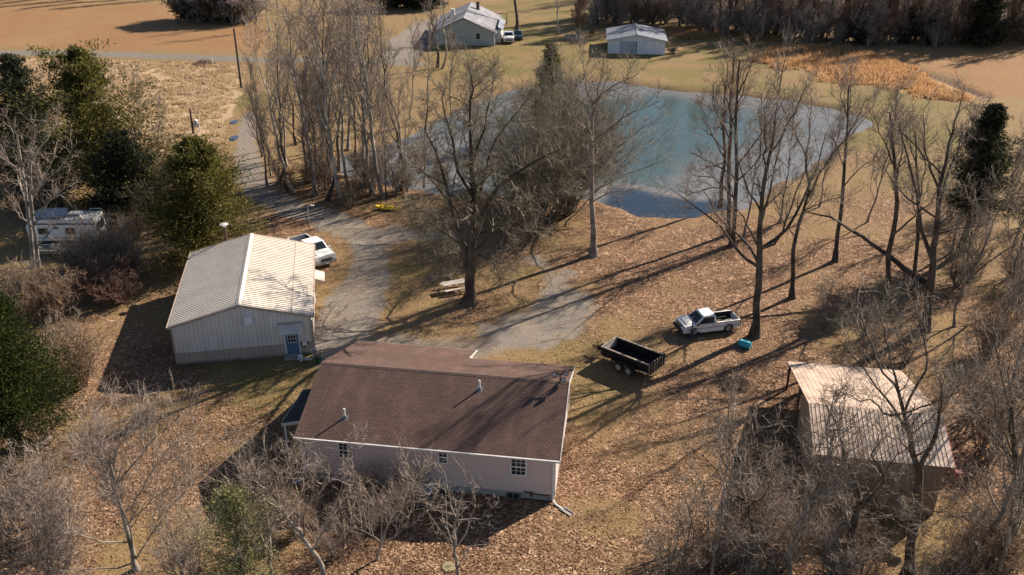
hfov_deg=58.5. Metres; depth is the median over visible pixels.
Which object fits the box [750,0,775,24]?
wood tree
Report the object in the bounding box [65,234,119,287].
bare shrub
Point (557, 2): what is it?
woodland tree
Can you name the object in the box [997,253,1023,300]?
bare shrub
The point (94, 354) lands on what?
bare shrub
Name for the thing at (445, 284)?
picnic table
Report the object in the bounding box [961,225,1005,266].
bare shrub
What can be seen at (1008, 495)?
young tree
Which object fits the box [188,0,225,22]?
wood shrub
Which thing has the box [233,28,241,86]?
utility pole
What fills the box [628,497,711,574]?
bare shrub
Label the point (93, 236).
bare shrub
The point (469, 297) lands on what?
oak tree
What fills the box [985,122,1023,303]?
young tree
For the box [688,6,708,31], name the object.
wood shrub
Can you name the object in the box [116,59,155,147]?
young tree
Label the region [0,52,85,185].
cedar tree
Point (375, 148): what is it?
bare shrub
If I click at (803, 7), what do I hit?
wood tree
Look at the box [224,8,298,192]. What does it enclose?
woodland tree
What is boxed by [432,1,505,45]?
house
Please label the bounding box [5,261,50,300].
bare shrub
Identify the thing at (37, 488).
bare shrub
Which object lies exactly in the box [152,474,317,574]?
cedar tree
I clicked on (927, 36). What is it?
cedar tree
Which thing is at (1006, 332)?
bare shrub
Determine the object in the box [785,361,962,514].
pole shed
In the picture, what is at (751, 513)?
bare shrub
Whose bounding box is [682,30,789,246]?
bare tree
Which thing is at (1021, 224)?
young tree
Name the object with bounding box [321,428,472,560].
bare tree
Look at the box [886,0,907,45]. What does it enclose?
wood tree
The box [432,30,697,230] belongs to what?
thicket
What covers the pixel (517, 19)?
yard tree
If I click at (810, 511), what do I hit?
young tree
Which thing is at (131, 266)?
bare shrub
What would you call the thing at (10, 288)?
bare shrub
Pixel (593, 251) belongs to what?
bare tree
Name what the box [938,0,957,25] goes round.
wood tree
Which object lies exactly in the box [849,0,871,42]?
wood tree
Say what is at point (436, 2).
evergreen tree
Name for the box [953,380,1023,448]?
bare shrub
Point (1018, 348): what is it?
bare shrub
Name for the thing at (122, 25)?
field
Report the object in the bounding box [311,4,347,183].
woodland tree
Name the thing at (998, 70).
field
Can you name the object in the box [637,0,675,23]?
wood shrub
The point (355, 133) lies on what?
young tree
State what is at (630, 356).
dump trailer
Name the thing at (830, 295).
bare shrub
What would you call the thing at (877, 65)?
russet grass
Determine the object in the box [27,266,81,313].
bare shrub
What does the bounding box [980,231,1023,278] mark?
bare shrub
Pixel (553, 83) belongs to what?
thicket
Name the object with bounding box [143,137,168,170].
bare shrub
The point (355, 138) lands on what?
woodland tree
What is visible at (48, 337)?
bare shrub
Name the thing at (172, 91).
dry grass
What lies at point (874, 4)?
wood tree
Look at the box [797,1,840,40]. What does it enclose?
wood shrub
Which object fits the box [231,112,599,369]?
driveway
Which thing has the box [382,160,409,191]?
bare shrub
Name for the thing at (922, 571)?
bare shrub
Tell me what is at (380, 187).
woodland tree
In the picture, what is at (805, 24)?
wood shrub
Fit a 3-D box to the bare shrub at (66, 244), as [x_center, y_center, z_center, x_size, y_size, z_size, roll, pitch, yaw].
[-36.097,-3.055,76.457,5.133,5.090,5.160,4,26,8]
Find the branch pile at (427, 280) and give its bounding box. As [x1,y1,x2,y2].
[423,268,454,288]
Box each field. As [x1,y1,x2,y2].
[0,0,267,52]
[873,45,1023,97]
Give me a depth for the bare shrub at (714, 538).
46.48 m
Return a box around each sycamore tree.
[318,5,365,186]
[319,0,402,195]
[424,0,459,68]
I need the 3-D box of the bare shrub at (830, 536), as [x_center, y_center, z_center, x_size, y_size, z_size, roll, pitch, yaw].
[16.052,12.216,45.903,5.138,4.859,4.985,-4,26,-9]
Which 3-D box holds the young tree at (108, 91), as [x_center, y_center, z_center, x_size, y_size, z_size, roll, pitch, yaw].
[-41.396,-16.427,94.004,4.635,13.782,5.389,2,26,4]
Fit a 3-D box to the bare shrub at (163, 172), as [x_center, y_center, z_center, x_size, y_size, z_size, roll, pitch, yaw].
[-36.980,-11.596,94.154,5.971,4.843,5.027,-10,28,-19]
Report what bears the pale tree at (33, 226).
on the ground at (684, 66)
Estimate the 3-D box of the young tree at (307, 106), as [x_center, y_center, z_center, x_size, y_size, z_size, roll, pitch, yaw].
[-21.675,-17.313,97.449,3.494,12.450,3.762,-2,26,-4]
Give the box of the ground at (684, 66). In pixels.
[0,0,1023,574]
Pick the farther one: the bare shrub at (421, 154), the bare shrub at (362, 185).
the bare shrub at (421, 154)
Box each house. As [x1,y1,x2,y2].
[281,341,574,509]
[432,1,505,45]
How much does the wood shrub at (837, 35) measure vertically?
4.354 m
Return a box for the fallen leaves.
[0,123,1023,574]
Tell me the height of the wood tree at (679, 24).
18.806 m
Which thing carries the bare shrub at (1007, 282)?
on the ground at (684, 66)
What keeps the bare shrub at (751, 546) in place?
on the ground at (684, 66)
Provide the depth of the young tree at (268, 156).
92.06 m
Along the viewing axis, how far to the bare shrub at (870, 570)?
44.46 m
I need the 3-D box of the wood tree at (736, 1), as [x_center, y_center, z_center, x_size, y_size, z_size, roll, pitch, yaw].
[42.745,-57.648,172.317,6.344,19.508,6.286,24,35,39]
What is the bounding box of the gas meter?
[311,348,317,358]
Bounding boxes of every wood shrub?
[160,0,189,21]
[168,0,204,21]
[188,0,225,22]
[214,0,259,23]
[225,0,269,22]
[250,0,271,18]
[375,1,395,7]
[418,0,430,8]
[574,0,606,24]
[584,0,611,18]
[598,0,630,22]
[606,0,640,23]
[622,0,656,23]
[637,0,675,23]
[652,0,676,23]
[664,0,706,26]
[674,0,708,25]
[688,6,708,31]
[691,4,728,33]
[708,5,738,34]
[731,3,759,33]
[733,0,789,39]
[747,0,808,34]
[755,0,792,32]
[769,2,805,38]
[786,2,835,42]
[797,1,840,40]
[806,2,840,38]
[825,21,852,43]
[829,0,865,38]
[829,6,855,35]
[834,0,896,41]
[849,0,903,46]
[851,7,887,45]
[884,8,920,42]
[885,6,921,42]
[895,0,939,40]
[917,0,961,30]
[922,18,952,46]
[935,15,964,43]
[946,19,963,41]
[957,0,1008,26]
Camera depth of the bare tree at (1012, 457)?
41.72 m
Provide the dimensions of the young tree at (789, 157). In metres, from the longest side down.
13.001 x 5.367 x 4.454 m
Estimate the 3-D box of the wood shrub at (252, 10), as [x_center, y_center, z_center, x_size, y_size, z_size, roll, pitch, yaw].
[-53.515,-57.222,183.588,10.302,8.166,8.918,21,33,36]
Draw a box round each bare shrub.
[0,250,50,312]
[0,253,61,317]
[0,428,69,479]
[0,434,94,539]
[0,437,83,526]
[0,446,56,538]
[0,472,104,544]
[0,484,113,574]
[0,499,103,574]
[3,277,49,325]
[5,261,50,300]
[5,262,86,320]
[9,320,66,363]
[15,251,73,308]
[15,399,69,444]
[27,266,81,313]
[29,326,99,384]
[31,310,103,365]
[32,227,98,283]
[35,269,83,307]
[36,345,80,395]
[37,304,91,348]
[37,319,113,387]
[48,327,101,391]
[50,221,110,279]
[58,205,138,267]
[62,247,136,302]
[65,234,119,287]
[70,238,135,281]
[70,239,110,275]
[77,229,122,264]
[80,215,144,249]
[93,223,134,251]
[95,220,157,279]
[95,240,145,281]
[95,269,143,303]
[98,228,142,269]
[109,199,151,239]
[116,161,179,225]
[124,208,147,233]
[124,499,216,574]
[132,122,171,173]
[140,146,170,195]
[142,156,170,185]
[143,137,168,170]
[146,488,233,574]
[224,498,287,553]
[262,153,305,191]
[262,486,305,523]
[279,502,312,542]
[286,494,323,530]
[291,140,339,173]
[291,500,365,559]
[295,163,309,182]
[298,154,338,188]
[299,139,347,190]
[331,171,364,197]
[331,179,366,208]
[339,168,374,199]
[342,476,397,533]
[344,141,361,171]
[344,144,395,191]
[346,456,388,500]
[347,146,389,181]
[350,134,394,176]
[357,152,396,182]
[368,142,417,195]
[378,455,438,509]
[380,463,426,503]
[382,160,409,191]
[393,164,417,192]
[401,132,434,173]
[421,150,458,190]
[444,149,481,178]
[477,136,513,186]
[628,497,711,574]
[651,459,746,551]
[678,507,734,564]
[701,504,757,564]
[706,467,819,574]
[715,502,801,574]
[720,476,783,550]
[725,486,821,573]
[727,447,816,518]
[753,478,813,533]
[771,505,825,566]
[788,491,893,573]
[793,488,899,574]
[802,512,870,574]
[807,269,852,311]
[812,289,854,328]
[832,513,925,574]
[834,298,887,337]
[846,315,894,365]
[885,540,972,574]
[887,312,940,363]
[927,498,1023,574]
[929,176,959,218]
[932,521,981,574]
[934,504,991,555]
[937,240,993,285]
[940,324,1023,417]
[945,176,988,220]
[945,485,1023,567]
[949,400,1023,462]
[949,496,1023,573]
[951,192,1002,237]
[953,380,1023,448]
[953,544,1023,574]
[954,500,1023,574]
[955,284,1023,354]
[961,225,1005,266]
[961,458,1023,536]
[962,448,1023,528]
[970,310,1022,350]
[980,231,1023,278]
[989,259,1023,319]
[996,243,1023,284]
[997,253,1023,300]
[1000,327,1023,382]
[1009,188,1023,227]
[1010,175,1023,205]
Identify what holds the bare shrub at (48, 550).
on the ground at (684, 66)
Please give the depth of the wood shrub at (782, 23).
170.43 m
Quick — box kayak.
[375,203,400,209]
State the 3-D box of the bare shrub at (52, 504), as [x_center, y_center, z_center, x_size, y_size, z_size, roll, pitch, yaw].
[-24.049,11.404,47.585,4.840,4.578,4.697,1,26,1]
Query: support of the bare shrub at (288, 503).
on the ground at (684, 66)
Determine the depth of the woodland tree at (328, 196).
88.82 m
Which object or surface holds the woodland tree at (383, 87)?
on the ground at (684, 66)
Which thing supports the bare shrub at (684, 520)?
on the ground at (684, 66)
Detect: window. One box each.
[337,443,352,458]
[438,453,447,463]
[475,33,480,39]
[506,491,519,497]
[510,459,526,476]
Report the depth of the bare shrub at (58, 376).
60.48 m
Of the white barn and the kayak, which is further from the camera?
the white barn
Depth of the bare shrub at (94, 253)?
76.67 m
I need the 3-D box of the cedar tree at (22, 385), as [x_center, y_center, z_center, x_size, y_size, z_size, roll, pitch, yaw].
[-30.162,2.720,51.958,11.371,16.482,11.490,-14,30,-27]
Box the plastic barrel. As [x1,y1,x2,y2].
[738,339,751,349]
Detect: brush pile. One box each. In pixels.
[193,59,214,66]
[708,373,754,394]
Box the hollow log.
[33,434,52,449]
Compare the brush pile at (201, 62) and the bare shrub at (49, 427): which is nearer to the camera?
the bare shrub at (49, 427)
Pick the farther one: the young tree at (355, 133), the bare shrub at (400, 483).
the young tree at (355, 133)
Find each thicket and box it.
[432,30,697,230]
[452,13,688,181]
[464,48,697,216]
[480,125,561,214]
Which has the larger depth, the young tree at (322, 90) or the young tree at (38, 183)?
the young tree at (322, 90)
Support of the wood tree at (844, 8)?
on the ground at (684, 66)
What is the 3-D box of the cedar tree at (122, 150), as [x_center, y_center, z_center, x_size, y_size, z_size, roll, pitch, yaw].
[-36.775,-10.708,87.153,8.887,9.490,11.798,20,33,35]
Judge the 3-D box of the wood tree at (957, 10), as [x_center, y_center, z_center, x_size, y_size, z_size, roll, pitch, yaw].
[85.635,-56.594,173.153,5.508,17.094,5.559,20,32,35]
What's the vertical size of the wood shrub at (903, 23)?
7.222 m
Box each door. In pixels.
[283,334,301,353]
[619,41,636,53]
[636,41,663,54]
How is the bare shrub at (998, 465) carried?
on the ground at (684, 66)
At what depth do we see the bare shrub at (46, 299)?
69.54 m
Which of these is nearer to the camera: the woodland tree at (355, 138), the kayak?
the kayak
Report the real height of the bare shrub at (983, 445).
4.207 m
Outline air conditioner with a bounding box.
[415,482,435,506]
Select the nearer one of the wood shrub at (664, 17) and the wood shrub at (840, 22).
the wood shrub at (840, 22)
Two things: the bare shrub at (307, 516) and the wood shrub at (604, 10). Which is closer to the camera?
the bare shrub at (307, 516)
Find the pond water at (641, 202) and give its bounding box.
[341,81,872,218]
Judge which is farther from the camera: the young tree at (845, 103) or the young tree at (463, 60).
the young tree at (463, 60)
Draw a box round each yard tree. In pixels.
[422,0,440,67]
[514,0,518,29]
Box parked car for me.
[513,30,522,39]
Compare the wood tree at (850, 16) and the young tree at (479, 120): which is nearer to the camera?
the young tree at (479, 120)
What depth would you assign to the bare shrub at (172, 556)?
44.69 m
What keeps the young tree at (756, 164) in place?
on the ground at (684, 66)
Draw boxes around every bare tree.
[0,367,230,574]
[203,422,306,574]
[214,420,380,574]
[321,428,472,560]
[434,456,502,574]
[554,24,672,257]
[674,30,763,235]
[680,367,806,555]
[681,58,755,208]
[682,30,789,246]
[763,64,883,299]
[788,388,951,574]
[816,50,889,262]
[819,259,1013,574]
[849,63,974,301]
[859,66,1001,332]
[887,105,947,294]
[926,305,1023,570]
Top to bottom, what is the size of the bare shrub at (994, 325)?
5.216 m
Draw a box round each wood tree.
[590,0,605,24]
[606,0,627,24]
[629,0,642,23]
[641,0,660,25]
[670,0,686,26]
[691,0,706,14]
[701,0,718,31]
[713,0,725,26]
[720,0,738,34]
[726,0,741,29]
[737,0,751,20]
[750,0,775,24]
[772,0,792,37]
[786,0,808,39]
[788,0,810,36]
[809,0,826,25]
[821,0,843,39]
[834,0,862,42]
[846,0,859,40]
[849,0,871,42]
[866,0,885,39]
[871,0,889,44]
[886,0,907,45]
[898,0,911,41]
[900,0,924,40]
[914,0,927,39]
[920,0,952,45]
[932,0,957,44]
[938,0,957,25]
[952,0,965,20]
[954,0,976,45]
[1003,0,1016,19]
[1003,0,1023,42]
[1008,0,1023,39]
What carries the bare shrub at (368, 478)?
on the ground at (684, 66)
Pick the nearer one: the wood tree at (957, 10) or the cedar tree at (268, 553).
the cedar tree at (268, 553)
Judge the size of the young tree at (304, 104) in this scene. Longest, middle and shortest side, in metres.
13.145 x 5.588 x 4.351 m
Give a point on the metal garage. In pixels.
(249, 296)
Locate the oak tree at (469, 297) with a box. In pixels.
[382,33,589,306]
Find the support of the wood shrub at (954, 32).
on the ground at (684, 66)
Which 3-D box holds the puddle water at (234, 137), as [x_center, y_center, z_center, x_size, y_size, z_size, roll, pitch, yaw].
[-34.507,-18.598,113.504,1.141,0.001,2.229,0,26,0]
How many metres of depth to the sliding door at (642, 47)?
158.06 m
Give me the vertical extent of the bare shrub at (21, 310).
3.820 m
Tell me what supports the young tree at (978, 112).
on the ground at (684, 66)
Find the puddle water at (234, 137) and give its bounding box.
[230,135,238,139]
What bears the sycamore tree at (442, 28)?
on the ground at (684, 66)
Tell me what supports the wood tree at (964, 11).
on the ground at (684, 66)
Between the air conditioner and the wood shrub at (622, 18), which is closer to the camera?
the air conditioner
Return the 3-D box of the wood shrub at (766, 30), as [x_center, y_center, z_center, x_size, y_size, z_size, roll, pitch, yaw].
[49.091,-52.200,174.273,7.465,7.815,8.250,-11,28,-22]
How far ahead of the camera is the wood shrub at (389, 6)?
200.65 m
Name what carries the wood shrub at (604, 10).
on the ground at (684, 66)
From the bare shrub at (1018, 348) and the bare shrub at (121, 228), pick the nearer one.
the bare shrub at (1018, 348)
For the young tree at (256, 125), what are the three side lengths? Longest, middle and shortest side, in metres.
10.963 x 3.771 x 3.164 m
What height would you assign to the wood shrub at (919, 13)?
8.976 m
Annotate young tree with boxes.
[0,133,20,205]
[22,138,70,208]
[89,61,121,122]
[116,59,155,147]
[151,93,166,143]
[238,81,271,175]
[249,113,282,198]
[270,124,288,199]
[287,66,335,181]
[290,69,319,155]
[302,83,333,182]
[305,76,331,175]
[309,53,346,161]
[339,87,361,147]
[348,60,400,155]
[360,77,403,195]
[362,52,395,148]
[385,69,420,166]
[401,17,425,119]
[408,86,438,187]
[418,12,440,101]
[440,29,461,115]
[449,76,480,187]
[456,41,482,95]
[464,99,487,150]
[478,64,490,119]
[488,113,507,198]
[680,397,769,574]
[738,69,782,238]
[767,97,809,222]
[776,382,888,574]
[818,97,860,206]
[857,103,912,222]
[940,283,1023,554]
[946,172,997,326]
[949,96,997,254]
[952,317,1023,574]
[957,90,996,222]
[969,111,1023,278]
[970,268,1023,439]
[984,242,1023,358]
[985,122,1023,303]
[997,272,1023,396]
[1012,182,1023,245]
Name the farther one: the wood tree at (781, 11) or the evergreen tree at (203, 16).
the evergreen tree at (203, 16)
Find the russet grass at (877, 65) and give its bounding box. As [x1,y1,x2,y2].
[667,25,974,101]
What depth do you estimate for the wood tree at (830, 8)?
168.30 m
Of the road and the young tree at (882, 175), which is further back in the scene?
the road
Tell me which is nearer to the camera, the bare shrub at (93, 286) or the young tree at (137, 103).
the bare shrub at (93, 286)
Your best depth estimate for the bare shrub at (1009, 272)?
75.61 m
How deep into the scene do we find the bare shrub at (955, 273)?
75.79 m
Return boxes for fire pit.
[563,33,583,41]
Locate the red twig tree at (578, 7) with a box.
[570,0,588,35]
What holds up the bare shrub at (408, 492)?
on the ground at (684, 66)
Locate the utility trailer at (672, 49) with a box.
[665,46,678,53]
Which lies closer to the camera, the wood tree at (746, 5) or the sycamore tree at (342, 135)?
the sycamore tree at (342, 135)
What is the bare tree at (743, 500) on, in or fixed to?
on the ground at (684, 66)
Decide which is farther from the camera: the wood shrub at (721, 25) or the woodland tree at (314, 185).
the wood shrub at (721, 25)
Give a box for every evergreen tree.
[161,0,197,20]
[176,0,214,23]
[183,0,238,19]
[211,0,261,23]
[364,0,392,6]
[380,0,411,7]
[392,0,427,9]
[425,0,447,8]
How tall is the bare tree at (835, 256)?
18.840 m
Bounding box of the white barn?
[606,23,667,54]
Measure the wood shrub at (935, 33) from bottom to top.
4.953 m
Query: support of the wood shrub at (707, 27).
on the ground at (684, 66)
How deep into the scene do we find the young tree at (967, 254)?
66.86 m
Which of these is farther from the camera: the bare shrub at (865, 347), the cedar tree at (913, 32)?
the cedar tree at (913, 32)
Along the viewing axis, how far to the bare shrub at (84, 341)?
61.95 m
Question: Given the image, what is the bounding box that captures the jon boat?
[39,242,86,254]
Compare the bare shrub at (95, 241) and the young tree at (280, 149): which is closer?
the bare shrub at (95, 241)
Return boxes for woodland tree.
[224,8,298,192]
[235,37,270,186]
[237,48,263,156]
[252,0,321,195]
[256,8,295,183]
[261,0,331,157]
[262,0,270,30]
[263,18,299,166]
[264,11,328,183]
[272,25,302,144]
[283,0,352,201]
[284,0,358,198]
[292,1,331,143]
[309,0,378,148]
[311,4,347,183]
[315,0,366,172]
[318,0,393,199]
[320,0,363,166]
[321,0,380,147]
[331,0,399,192]
[345,0,409,190]
[356,0,417,162]
[554,0,561,33]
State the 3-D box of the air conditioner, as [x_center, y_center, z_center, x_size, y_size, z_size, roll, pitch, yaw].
[-4.867,11.602,51.351,1.000,0.960,1.000,4,26,7]
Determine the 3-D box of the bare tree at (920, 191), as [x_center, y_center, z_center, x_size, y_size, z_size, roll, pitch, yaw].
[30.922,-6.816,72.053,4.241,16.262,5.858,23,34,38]
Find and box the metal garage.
[166,223,324,364]
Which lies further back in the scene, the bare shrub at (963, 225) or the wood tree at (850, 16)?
the wood tree at (850, 16)
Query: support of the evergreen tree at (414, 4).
on the ground at (684, 66)
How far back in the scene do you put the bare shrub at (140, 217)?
85.54 m
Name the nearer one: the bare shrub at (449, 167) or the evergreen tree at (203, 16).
the bare shrub at (449, 167)
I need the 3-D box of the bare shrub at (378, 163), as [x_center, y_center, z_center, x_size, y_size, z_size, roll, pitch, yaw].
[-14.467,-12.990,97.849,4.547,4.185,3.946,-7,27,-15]
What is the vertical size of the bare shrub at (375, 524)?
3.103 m
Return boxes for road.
[0,50,425,65]
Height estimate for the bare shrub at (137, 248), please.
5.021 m
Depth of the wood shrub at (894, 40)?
167.10 m
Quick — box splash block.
[559,506,573,515]
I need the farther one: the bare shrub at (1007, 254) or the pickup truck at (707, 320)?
the bare shrub at (1007, 254)
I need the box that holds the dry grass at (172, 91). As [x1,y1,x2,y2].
[1,57,248,165]
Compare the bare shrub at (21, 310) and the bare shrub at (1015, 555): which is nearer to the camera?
the bare shrub at (1015, 555)
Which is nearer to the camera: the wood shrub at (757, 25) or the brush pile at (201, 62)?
the brush pile at (201, 62)
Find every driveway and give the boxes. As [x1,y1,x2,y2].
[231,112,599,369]
[382,12,447,60]
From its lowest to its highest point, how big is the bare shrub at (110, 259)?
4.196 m
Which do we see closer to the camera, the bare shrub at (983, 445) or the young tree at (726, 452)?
the young tree at (726, 452)
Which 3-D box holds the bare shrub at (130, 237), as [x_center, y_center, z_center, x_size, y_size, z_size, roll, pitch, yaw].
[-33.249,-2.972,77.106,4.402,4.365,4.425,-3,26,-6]
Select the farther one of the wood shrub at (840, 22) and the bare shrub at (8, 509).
the wood shrub at (840, 22)
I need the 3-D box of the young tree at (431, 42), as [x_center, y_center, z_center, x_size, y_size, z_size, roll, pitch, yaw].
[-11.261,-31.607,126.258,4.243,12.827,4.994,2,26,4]
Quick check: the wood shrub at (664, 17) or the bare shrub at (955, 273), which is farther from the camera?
the wood shrub at (664, 17)
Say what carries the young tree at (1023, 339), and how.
on the ground at (684, 66)
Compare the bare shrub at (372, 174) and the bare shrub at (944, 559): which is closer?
the bare shrub at (944, 559)
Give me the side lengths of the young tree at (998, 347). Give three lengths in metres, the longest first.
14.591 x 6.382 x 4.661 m
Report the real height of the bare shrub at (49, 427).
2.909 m
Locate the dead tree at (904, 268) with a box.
[800,207,927,285]
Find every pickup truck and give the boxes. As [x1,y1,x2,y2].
[287,233,336,266]
[502,31,514,42]
[673,308,741,336]
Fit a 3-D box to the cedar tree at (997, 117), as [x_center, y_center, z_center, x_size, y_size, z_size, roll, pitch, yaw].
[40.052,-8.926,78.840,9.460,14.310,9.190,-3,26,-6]
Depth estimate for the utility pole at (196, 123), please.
114.41 m
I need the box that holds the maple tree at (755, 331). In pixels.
[652,24,847,339]
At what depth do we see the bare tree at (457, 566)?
44.42 m
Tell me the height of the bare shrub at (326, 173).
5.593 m
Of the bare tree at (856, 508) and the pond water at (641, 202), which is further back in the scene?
the pond water at (641, 202)
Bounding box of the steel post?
[689,316,693,338]
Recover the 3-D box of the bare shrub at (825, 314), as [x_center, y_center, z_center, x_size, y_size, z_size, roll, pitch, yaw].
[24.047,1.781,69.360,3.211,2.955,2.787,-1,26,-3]
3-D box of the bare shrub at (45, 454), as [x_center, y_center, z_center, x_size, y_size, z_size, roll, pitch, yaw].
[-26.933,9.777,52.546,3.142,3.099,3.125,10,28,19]
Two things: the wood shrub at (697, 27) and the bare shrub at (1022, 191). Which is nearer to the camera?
the bare shrub at (1022, 191)
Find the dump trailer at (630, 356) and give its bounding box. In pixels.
[592,336,665,376]
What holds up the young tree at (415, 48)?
on the ground at (684, 66)
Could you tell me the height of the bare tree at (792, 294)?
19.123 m
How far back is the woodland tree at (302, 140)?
94.50 m
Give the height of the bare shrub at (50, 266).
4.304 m
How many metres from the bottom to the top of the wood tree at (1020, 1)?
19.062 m
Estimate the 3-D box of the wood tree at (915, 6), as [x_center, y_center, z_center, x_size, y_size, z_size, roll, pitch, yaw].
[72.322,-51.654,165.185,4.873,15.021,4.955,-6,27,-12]
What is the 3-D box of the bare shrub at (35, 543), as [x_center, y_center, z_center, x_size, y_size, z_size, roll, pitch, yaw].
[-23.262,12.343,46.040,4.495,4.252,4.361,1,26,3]
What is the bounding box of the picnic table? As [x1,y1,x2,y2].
[439,278,464,294]
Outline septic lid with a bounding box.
[442,562,454,571]
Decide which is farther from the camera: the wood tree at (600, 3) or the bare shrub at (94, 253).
the wood tree at (600, 3)
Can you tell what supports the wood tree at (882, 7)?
on the ground at (684, 66)
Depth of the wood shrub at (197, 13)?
183.23 m
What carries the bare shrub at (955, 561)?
on the ground at (684, 66)
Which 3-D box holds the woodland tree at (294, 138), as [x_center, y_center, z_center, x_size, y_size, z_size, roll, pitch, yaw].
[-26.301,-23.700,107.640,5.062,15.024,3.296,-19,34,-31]
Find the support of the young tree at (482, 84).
on the ground at (684, 66)
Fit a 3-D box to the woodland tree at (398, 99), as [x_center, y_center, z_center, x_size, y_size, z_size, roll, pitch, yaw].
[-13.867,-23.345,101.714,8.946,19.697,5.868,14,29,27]
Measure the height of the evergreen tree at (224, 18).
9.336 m
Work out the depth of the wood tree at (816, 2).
167.38 m
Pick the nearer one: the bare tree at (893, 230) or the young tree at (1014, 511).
the young tree at (1014, 511)
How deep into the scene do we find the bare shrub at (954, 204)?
89.25 m
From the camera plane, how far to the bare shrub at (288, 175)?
95.82 m
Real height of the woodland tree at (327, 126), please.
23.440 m
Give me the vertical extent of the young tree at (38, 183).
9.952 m
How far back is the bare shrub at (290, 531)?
48.12 m
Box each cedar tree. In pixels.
[0,38,192,223]
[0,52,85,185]
[0,124,85,211]
[0,277,98,468]
[65,127,172,224]
[111,132,270,287]
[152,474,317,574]
[517,42,585,131]
[845,12,871,44]
[889,6,919,43]
[917,12,946,44]
[920,101,1023,255]
[954,0,1023,49]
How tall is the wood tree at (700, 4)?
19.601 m
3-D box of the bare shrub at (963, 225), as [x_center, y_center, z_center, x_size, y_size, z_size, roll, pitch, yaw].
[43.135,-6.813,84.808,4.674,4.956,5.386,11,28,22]
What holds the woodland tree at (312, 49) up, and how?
on the ground at (684, 66)
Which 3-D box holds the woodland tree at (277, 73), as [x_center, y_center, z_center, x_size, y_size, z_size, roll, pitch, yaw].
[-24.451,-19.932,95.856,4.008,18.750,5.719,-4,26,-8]
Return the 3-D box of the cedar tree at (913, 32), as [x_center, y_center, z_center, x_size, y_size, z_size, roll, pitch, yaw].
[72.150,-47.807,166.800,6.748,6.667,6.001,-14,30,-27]
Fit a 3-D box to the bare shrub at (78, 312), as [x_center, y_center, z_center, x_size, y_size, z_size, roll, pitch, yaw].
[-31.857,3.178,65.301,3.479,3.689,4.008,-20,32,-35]
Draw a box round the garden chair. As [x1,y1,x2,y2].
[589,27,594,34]
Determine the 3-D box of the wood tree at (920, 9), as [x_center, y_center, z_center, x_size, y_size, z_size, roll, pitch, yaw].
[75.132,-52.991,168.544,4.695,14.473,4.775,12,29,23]
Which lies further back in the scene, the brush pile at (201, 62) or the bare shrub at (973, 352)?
the brush pile at (201, 62)
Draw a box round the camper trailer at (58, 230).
[26,207,104,243]
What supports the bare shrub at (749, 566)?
on the ground at (684, 66)
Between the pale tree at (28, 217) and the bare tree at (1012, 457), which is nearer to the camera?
the bare tree at (1012, 457)
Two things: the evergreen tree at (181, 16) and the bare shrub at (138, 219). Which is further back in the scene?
the evergreen tree at (181, 16)
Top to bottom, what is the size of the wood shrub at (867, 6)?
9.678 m
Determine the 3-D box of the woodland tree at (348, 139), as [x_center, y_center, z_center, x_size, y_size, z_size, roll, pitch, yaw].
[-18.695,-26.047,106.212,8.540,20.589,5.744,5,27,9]
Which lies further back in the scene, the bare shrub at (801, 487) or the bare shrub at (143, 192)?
the bare shrub at (143, 192)
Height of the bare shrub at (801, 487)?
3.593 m
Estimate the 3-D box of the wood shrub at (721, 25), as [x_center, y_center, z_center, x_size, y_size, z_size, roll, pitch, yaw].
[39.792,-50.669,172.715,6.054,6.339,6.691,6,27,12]
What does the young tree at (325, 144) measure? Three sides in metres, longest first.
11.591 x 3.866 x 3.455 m
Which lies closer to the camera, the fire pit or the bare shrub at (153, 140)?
the bare shrub at (153, 140)
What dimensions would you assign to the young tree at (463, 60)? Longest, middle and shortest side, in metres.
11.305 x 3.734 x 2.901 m
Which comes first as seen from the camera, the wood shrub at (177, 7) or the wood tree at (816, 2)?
the wood tree at (816, 2)
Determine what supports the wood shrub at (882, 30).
on the ground at (684, 66)
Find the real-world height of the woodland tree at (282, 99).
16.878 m
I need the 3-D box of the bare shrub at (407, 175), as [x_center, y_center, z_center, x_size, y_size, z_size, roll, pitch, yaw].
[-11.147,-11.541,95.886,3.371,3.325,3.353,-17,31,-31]
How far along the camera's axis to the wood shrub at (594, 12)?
182.74 m
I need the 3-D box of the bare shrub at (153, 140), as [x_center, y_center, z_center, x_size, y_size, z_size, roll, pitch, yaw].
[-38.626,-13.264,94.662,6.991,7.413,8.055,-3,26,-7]
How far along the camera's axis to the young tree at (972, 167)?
77.89 m
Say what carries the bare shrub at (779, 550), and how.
on the ground at (684, 66)
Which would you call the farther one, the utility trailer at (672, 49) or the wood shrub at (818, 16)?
the wood shrub at (818, 16)
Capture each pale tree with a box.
[0,100,86,267]
[0,104,84,267]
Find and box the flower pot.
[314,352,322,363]
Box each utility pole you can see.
[189,109,199,133]
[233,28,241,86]
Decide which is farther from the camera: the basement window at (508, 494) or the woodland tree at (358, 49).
the woodland tree at (358, 49)
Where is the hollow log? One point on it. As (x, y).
(50, 436)
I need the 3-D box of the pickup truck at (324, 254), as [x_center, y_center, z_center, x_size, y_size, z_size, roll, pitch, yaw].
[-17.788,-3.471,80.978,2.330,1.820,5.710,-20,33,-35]
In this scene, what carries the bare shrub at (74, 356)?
on the ground at (684, 66)

